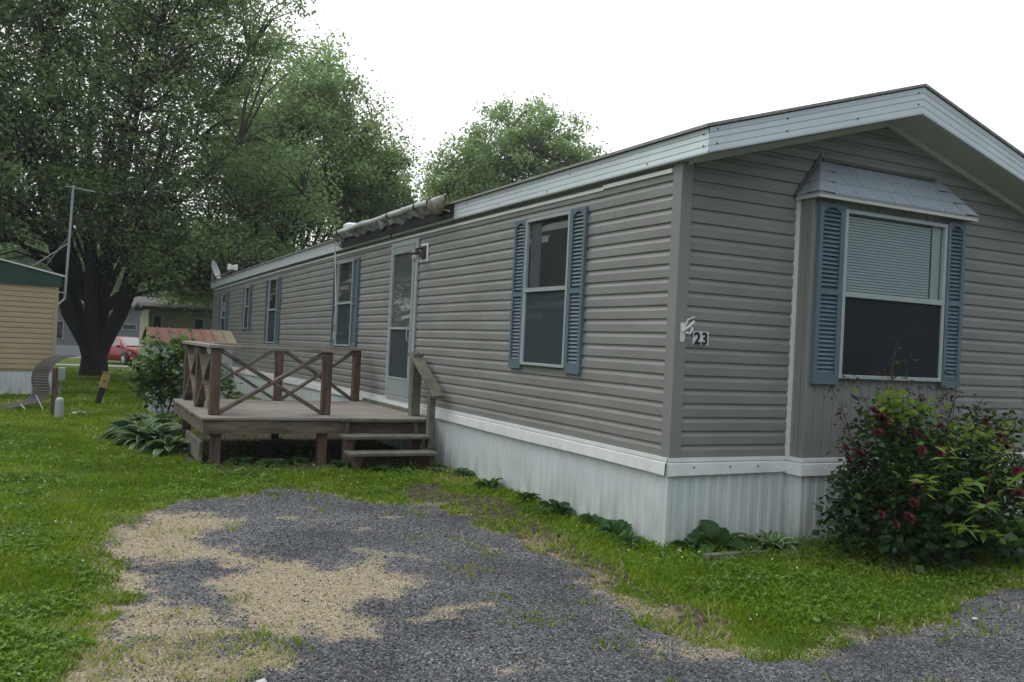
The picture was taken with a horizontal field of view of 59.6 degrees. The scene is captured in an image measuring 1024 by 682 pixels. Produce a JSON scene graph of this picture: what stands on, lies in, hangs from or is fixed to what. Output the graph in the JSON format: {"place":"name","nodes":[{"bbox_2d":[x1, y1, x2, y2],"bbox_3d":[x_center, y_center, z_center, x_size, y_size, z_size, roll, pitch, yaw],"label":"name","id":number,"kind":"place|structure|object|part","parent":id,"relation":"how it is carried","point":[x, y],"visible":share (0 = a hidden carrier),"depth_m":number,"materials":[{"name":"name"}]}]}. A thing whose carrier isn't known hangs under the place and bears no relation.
{"place":"outdoors","nodes":[
{"label":"outdoors","id":0,"kind":"place"},
{"bbox_2d":[55,364,132,366],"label":"driveway","id":1,"kind":"structure","parent":0,"point":[79,364],"depth_m":43.66,"materials":[{"name":"grey asphalt"}]},
{"bbox_2d":[0,358,1023,681],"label":"ground","id":2,"kind":"structure","parent":0,"point":[446,594],"depth_m":4.83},
{"bbox_2d":[0,258,64,394],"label":"tan trailer","id":3,"kind":"object","parent":2,"relation":"on","point":[29,297],"visible":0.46,"depth_m":17.27,"materials":[{"name":"beige plastic"}]},
{"bbox_2d":[31,185,94,304],"bbox_3d":[-10.210,-2.080,20.164,1.696,2.820,1.107,3,0,39],"label":"antenna mast","id":4,"kind":"object","parent":3,"relation":"attached to","point":[68,243],"visible":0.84,"depth_m":19.87,"materials":[{"name":"grey metal"}]},
{"bbox_2d":[0,0,65,260],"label":"maple tree","id":5,"kind":"object","parent":2,"relation":"on","point":[13,173],"visible":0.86,"depth_m":24.81,"materials":[{"name":"green plant"}]},
{"bbox_2d":[0,355,76,409],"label":"curved lounger","id":6,"kind":"object","parent":2,"relation":"on","point":[44,368],"visible":0.98,"depth_m":14.72,"materials":[{"name":"grey"}]},
{"bbox_2d":[0,210,84,271],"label":"tree","id":7,"kind":"object","parent":2,"relation":"on","point":[40,265],"visible":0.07,"depth_m":73.18,"materials":[{"name":"green plant"}]},
{"bbox_2d":[50,367,65,415],"bbox_3d":[-6.910,0.796,13.588,0.180,0.790,0.140,3,0,-27],"label":"meter post","id":8,"kind":"object","parent":2,"relation":"on","point":[58,374],"visible":0.7,"depth_m":13.53,"materials":[{"name":"brown wood"}]},
{"bbox_2d":[54,397,63,417],"bbox_3d":[-6.766,1.008,13.351,0.130,0.340,0.130,3,0,-27],"label":"pedestal","id":9,"kind":"object","parent":2,"relation":"on","point":[59,408],"visible":0.73,"depth_m":13.30,"materials":[{"name":"white plastic"}]},
{"bbox_2d":[0,200,119,286],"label":"tree","id":10,"kind":"object","parent":2,"relation":"on","point":[74,243],"visible":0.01,"depth_m":82.10,"materials":[{"name":"green plant"}]},
{"bbox_2d":[94,371,111,403],"bbox_3d":[-7.317,0.867,15.963,0.273,0.655,0.140,3,0,-27],"label":"leaning post","id":11,"kind":"object","parent":2,"relation":"on","point":[104,381],"visible":0.84,"depth_m":15.91,"materials":[{"name":"black"}]},
{"bbox_2d":[56,295,166,354],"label":"grey house","id":12,"kind":"structure","parent":2,"relation":"on","point":[66,343],"depth_m":58.66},
{"bbox_2d":[57,320,63,338],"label":"window","id":13,"kind":"structure","parent":12,"relation":"in","point":[60,324],"depth_m":58.16,"materials":[{"name":"grey glass"}]},
{"bbox_2d":[122,324,136,329],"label":"window","id":14,"kind":"structure","parent":12,"relation":"in","point":[125,326],"depth_m":60.04,"materials":[{"name":"grey glass"}]},
{"bbox_2d":[75,219,151,295],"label":"tree","id":15,"kind":"object","parent":2,"relation":"on","point":[120,279],"visible":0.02,"depth_m":79.71,"materials":[{"name":"green plant"}]},
{"bbox_2d":[108,337,138,364],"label":"parked car","id":16,"kind":"object","parent":2,"relation":"on","point":[123,350],"visible":0.39,"depth_m":47.11,"materials":[{"name":"red paint"}]},
{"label":"side window","id":17,"kind":"part","parent":16,"relation":"part of","materials":[{"name":"white glass"}]},
{"bbox_2d":[99,418,174,439],"bbox_3d":[-4.752,1.171,11.261,0.896,0.451,0.922,3,0,14],"label":"hosta","id":18,"kind":"object","parent":2,"relation":"on","point":[125,422],"visible":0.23,"depth_m":11.09,"materials":[{"name":"green plant"}]},
{"bbox_2d":[105,411,181,437],"bbox_3d":[-4.774,1.241,11.716,1.102,0.644,1.067,3,0,39],"label":"hosta","id":19,"kind":"object","parent":2,"relation":"on","point":[162,417],"visible":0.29,"depth_m":11.64,"materials":[{"name":"green plant"}]},
{"bbox_2d":[109,421,185,449],"bbox_3d":[-4.313,1.196,10.687,0.902,0.476,1.014,3,0,34],"label":"hosta","id":20,"kind":"object","parent":2,"relation":"on","point":[141,436],"visible":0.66,"depth_m":10.51,"materials":[{"name":"green plant"}]},
{"bbox_2d":[111,202,213,303],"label":"tree","id":21,"kind":"object","parent":2,"relation":"on","point":[145,295],"visible":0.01,"depth_m":79.68,"materials":[{"name":"green plant"}]},
{"bbox_2d":[139,431,190,456],"bbox_3d":[-3.861,1.208,10.124,0.713,0.346,0.656,2,0,43],"label":"hosta","id":22,"kind":"object","parent":2,"relation":"on","point":[169,443],"visible":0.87,"depth_m":10.01,"materials":[{"name":"green plant"}]},
{"bbox_2d":[133,301,212,367],"bbox_3d":[-10.885,0.169,39.724,10.850,3.160,4.800,3,0,-27],"label":"neighbour trailer","id":23,"kind":"object","parent":2,"relation":"on","point":[153,314],"visible":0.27,"depth_m":36.17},
{"bbox_3d":[-14.168,-0.581,35.639,0.370,0.950,0.040,3,0,-27],"label":"window","id":24,"kind":"part","parent":23,"relation":"part of","materials":[{"name":"black glass"}]},
{"bbox_3d":[-12.760,-0.461,36.358,0.400,0.950,0.040,3,0,-27],"label":"window","id":25,"kind":"part","parent":23,"relation":"part of","materials":[{"name":"black glass"}]},
{"bbox_2d":[118,327,242,418],"bbox_3d":[-4.737,0.531,12.982,1.854,1.473,1.010,3,0,-52],"label":"shrub","id":26,"kind":"object","parent":2,"relation":"on","point":[160,378],"visible":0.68,"depth_m":12.58,"materials":[{"name":"green plant"}]},
{"bbox_2d":[153,288,212,305],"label":"tree","id":27,"kind":"object","parent":2,"relation":"on","point":[189,300],"visible":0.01,"depth_m":50.60,"materials":[{"name":"green plant"}]},
{"bbox_2d":[0,0,366,375],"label":"maple tree","id":28,"kind":"object","parent":2,"relation":"on","point":[116,197],"visible":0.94,"depth_m":27.85,"materials":[{"name":"green plant"}]},
{"bbox_2d":[141,326,236,413],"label":"storage shed","id":29,"kind":"structure","parent":2,"relation":"on","point":[165,335],"depth_m":15.19,"materials":[{"name":"brown wood"}]},
{"bbox_2d":[225,456,254,465],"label":"weed","id":30,"kind":"object","parent":2,"relation":"on","point":[242,460],"visible":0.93,"depth_m":9.46,"materials":[{"name":"green plant"}]},
{"bbox_2d":[236,449,266,459],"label":"weed","id":31,"kind":"object","parent":2,"relation":"on","point":[255,454],"visible":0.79,"depth_m":9.88,"materials":[{"name":"green plant"}]},
{"bbox_2d":[257,458,285,466],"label":"weed","id":32,"kind":"object","parent":2,"relation":"on","point":[273,462],"visible":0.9,"depth_m":9.46,"materials":[{"name":"green plant"}]},
{"bbox_2d":[118,22,438,305],"bbox_3d":[-9.872,-6.116,39.802,14.008,15.894,10.015,3,0,-27],"label":"maple tree","id":33,"kind":"object","parent":2,"relation":"on","point":[380,189],"visible":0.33,"depth_m":39.24,"materials":[{"name":"green plant"}]},
{"bbox_2d":[277,448,308,457],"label":"weed","id":34,"kind":"object","parent":2,"relation":"on","point":[291,452],"visible":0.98,"depth_m":10.29,"materials":[{"name":"green plant"}]},
{"bbox_2d":[284,456,308,464],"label":"weed","id":35,"kind":"object","parent":2,"relation":"on","point":[298,459],"visible":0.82,"depth_m":9.73,"materials":[{"name":"green plant"}]},
{"bbox_2d":[173,341,443,469],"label":"wooden deck","id":36,"kind":"structure","parent":2,"relation":"on","point":[201,406],"depth_m":10.06,"materials":[{"name":"brown wood"}]},
{"bbox_2d":[327,460,351,469],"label":"weed","id":37,"kind":"object","parent":2,"relation":"on","point":[338,463],"visible":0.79,"depth_m":9.52,"materials":[{"name":"green plant"}]},
{"bbox_2d":[368,465,390,472],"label":"weed","id":38,"kind":"object","parent":2,"relation":"on","point":[376,468],"visible":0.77,"depth_m":9.36,"materials":[{"name":"green plant"}]},
{"bbox_2d":[391,467,413,474],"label":"weed","id":39,"kind":"object","parent":2,"relation":"on","point":[401,469],"visible":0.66,"depth_m":9.33,"materials":[{"name":"green plant"}]},
{"bbox_2d":[425,466,448,474],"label":"weed","id":40,"kind":"object","parent":2,"relation":"on","point":[434,469],"visible":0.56,"depth_m":9.49,"materials":[{"name":"green plant"}]},
{"bbox_2d":[449,467,476,477],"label":"weed","id":41,"kind":"object","parent":2,"relation":"on","point":[463,471],"visible":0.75,"depth_m":9.31,"materials":[{"name":"green plant"}]},
{"bbox_2d":[473,478,503,489],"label":"weed","id":42,"kind":"object","parent":2,"relation":"on","point":[492,482],"visible":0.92,"depth_m":8.68,"materials":[{"name":"green plant"}]},
{"bbox_2d":[413,85,611,203],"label":"maple tree","id":43,"kind":"object","parent":2,"relation":"on","point":[522,146],"visible":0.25,"depth_m":46.67,"materials":[{"name":"green plant"}]},
{"bbox_2d":[515,492,540,500],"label":"weed","id":44,"kind":"object","parent":2,"relation":"on","point":[525,496],"visible":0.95,"depth_m":8.06,"materials":[{"name":"green plant"}]},
{"bbox_2d":[44,487,1021,681],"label":"grass clippings","id":45,"kind":"object","parent":2,"relation":"on","point":[256,567],"depth_m":4.71,"materials":[{"name":"plant"}]},
{"bbox_2d":[534,499,574,514],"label":"weed","id":46,"kind":"object","parent":2,"relation":"on","point":[555,505],"visible":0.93,"depth_m":7.54,"materials":[{"name":"green plant"}]},
{"bbox_2d":[578,512,607,525],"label":"weed","id":47,"kind":"object","parent":2,"relation":"on","point":[588,518],"visible":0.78,"depth_m":7.16,"materials":[{"name":"green plant"}]},
{"bbox_2d":[594,519,631,536],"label":"weed","id":48,"kind":"object","parent":2,"relation":"on","point":[618,525],"visible":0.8,"depth_m":6.81,"materials":[{"name":"green plant"}]},
{"bbox_2d":[211,83,1023,546],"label":"mobile home","id":49,"kind":"object","parent":2,"relation":"on","point":[795,261],"visible":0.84,"depth_m":7.29,"materials":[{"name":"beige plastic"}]},
{"bbox_2d":[220,293,225,330],"bbox_3d":[-7.739,-0.628,23.929,0.042,1.296,0.730,3,0,-27],"label":"window","id":50,"kind":"structure","parent":49,"relation":"in","point":[223,296],"depth_m":24.10,"materials":[{"name":"black glass"}]},
{"bbox_2d":[211,260,237,282],"bbox_3d":[-7.960,-1.928,24.585,0.338,0.664,1.604,3,0,-36],"label":"satellite dish","id":51,"kind":"object","parent":49,"relation":"attached to","point":[215,270],"visible":0.99,"depth_m":25.07,"materials":[{"name":"grey metal"}]},
{"bbox_2d":[243,286,249,328],"bbox_3d":[-6.243,-0.781,21.012,0.042,1.007,0.560,3,0,-27],"label":"window","id":52,"kind":"structure","parent":49,"relation":"in","point":[245,314],"depth_m":21.16,"materials":[{"name":"black glass"}]},
{"bbox_2d":[266,278,277,342],"bbox_3d":[-4.968,-0.622,18.499,0.042,1.348,0.800,3,0,-27],"label":"window","id":53,"kind":"structure","parent":49,"relation":"in","point":[271,309],"depth_m":18.62,"materials":[{"name":"black glass"}]},
{"bbox_2d":[334,259,353,346],"bbox_3d":[-2.599,-0.579,13.854,0.042,1.324,0.810,3,0,-27],"label":"window","id":54,"kind":"structure","parent":49,"relation":"in","point":[344,302],"depth_m":13.93,"materials":[{"name":"black glass"}]},
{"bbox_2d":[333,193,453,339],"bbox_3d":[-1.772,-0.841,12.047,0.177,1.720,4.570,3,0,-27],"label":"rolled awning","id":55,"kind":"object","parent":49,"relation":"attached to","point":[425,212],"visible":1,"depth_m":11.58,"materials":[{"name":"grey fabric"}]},
{"bbox_2d":[386,243,415,397],"bbox_3d":[-1.456,-0.259,11.535,0.082,1.940,0.854,3,0,-27],"label":"storm door","id":56,"kind":"structure","parent":49,"relation":"in","point":[403,267],"depth_m":11.58,"materials":[{"name":"grey"}]},
{"bbox_2d":[411,243,428,261],"bbox_3d":[-1.144,-1.079,10.886,0.192,0.235,0.220,3,0,-27],"label":"porch lamp","id":57,"kind":"object","parent":49,"relation":"attached to","point":[423,253],"visible":1,"depth_m":10.85,"materials":[{"name":"white metal"}]},
{"bbox_2d":[520,211,570,367],"bbox_3d":[0.304,-0.456,8.154,0.042,1.375,0.815,3,0,-27],"label":"window","id":58,"kind":"structure","parent":49,"relation":"in","point":[546,264],"depth_m":8.18,"materials":[{"name":"black glass"}]},
{"bbox_2d":[680,316,694,341],"bbox_3d":[1.271,-0.087,6.460,0.109,0.189,0.041,3,0,12],"label":"flag holder","id":59,"kind":"object","parent":49,"relation":"attached to","point":[683,331],"visible":1,"depth_m":6.46,"materials":[{"name":"white paint"}]},
{"bbox_2d":[692,331,708,345],"bbox_3d":[1.385,-0.019,6.549,0.145,0.100,0.010,3,0,-27],"label":"number plaque","id":60,"kind":"object","parent":49,"relation":"attached to","point":[700,338],"visible":1,"depth_m":6.55,"materials":[{"name":"white plastic"}]},
{"bbox_2d":[783,155,978,541],"bbox_3d":[2.985,0.171,7.300,1.867,3.224,0.362,3,0,-27],"label":"bay window","id":61,"kind":"structure","parent":49,"relation":"in","point":[866,272],"depth_m":7.07,"materials":[{"name":"beige plastic"}]},
{"bbox_2d":[617,532,647,547],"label":"weed","id":62,"kind":"object","parent":2,"relation":"on","point":[629,537],"visible":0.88,"depth_m":6.50,"materials":[{"name":"green plant"}]},
{"bbox_2d":[671,536,708,555],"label":"weed","id":63,"kind":"object","parent":2,"relation":"on","point":[696,542],"visible":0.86,"depth_m":6.39,"materials":[{"name":"green plant"}]},
{"bbox_2d":[681,519,755,552],"bbox_3d":[1.453,1.465,6.470,0.547,0.296,0.545,3,0,-27],"label":"weed","id":64,"kind":"object","parent":2,"relation":"on","point":[713,532],"visible":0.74,"depth_m":6.48,"materials":[{"name":"green plant"}]},
{"bbox_2d":[728,536,757,550],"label":"weed","id":65,"kind":"object","parent":2,"relation":"on","point":[752,542],"visible":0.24,"depth_m":6.45,"materials":[{"name":"green plant"}]},
{"bbox_2d":[703,545,814,560],"bbox_3d":[1.776,1.515,6.364,1.000,0.055,0.060,3,0,-27],"label":"edging board","id":66,"kind":"object","parent":2,"relation":"on","point":[729,553],"visible":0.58,"depth_m":6.22,"materials":[{"name":"grey wood"}]},
{"bbox_2d":[744,529,801,554],"bbox_3d":[1.886,1.505,6.509,0.446,0.224,0.423,3,0,37],"label":"hosta","id":67,"kind":"object","parent":2,"relation":"on","point":[770,538],"visible":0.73,"depth_m":6.47,"materials":[{"name":"green plant"}]},
{"bbox_2d":[811,469,1023,573],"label":"broad leaved weed","id":68,"kind":"object","parent":2,"relation":"on","point":[1003,550],"visible":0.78,"depth_m":6.13,"materials":[{"name":"green plant"}]},
{"bbox_2d":[811,333,1023,567],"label":"rose bush","id":69,"kind":"object","parent":2,"relation":"on","point":[914,458],"visible":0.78,"depth_m":6.29,"materials":[{"name":"green plant"}]},
{"bbox_2d":[850,376,1023,521],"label":"climbing shoots","id":70,"kind":"object","parent":69,"relation":"attached to","point":[921,406],"visible":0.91,"depth_m":6.15,"materials":[{"name":"green plant"}]},
{"bbox_2d":[909,446,1021,544],"bbox_3d":[2.940,1.062,6.005,0.847,0.736,0.571,3,0,-27],"label":"seedling","id":71,"kind":"object","parent":69,"relation":"on","point":[958,490],"visible":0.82,"depth_m":5.94,"materials":[{"name":"green plant"}]},
{"bbox_2d":[968,439,1023,538],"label":"seedling","id":72,"kind":"object","parent":69,"relation":"on","point":[976,508],"visible":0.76,"depth_m":6.15,"materials":[{"name":"green plant"}]},
{"bbox_2d":[0,367,1023,681],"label":"grass","id":73,"kind":"structure","parent":0,"point":[80,391],"depth_m":5.94,"materials":[{"name":"green plant"}]},
{"bbox_2d":[0,420,1023,681],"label":"clover","id":74,"kind":"object","parent":73,"relation":"on","point":[30,634],"depth_m":5.62,"materials":[{"name":"green plant"}]},
{"bbox_2d":[0,0,1023,248],"label":"sky","id":75,"kind":"structure","parent":0,"point":[646,70],"materials":[{"name":"white"}]},
{"bbox_2d":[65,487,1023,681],"bbox_3d":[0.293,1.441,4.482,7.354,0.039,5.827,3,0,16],"label":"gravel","id":76,"kind":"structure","parent":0,"point":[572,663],"depth_m":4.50,"materials":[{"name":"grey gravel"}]}
]}

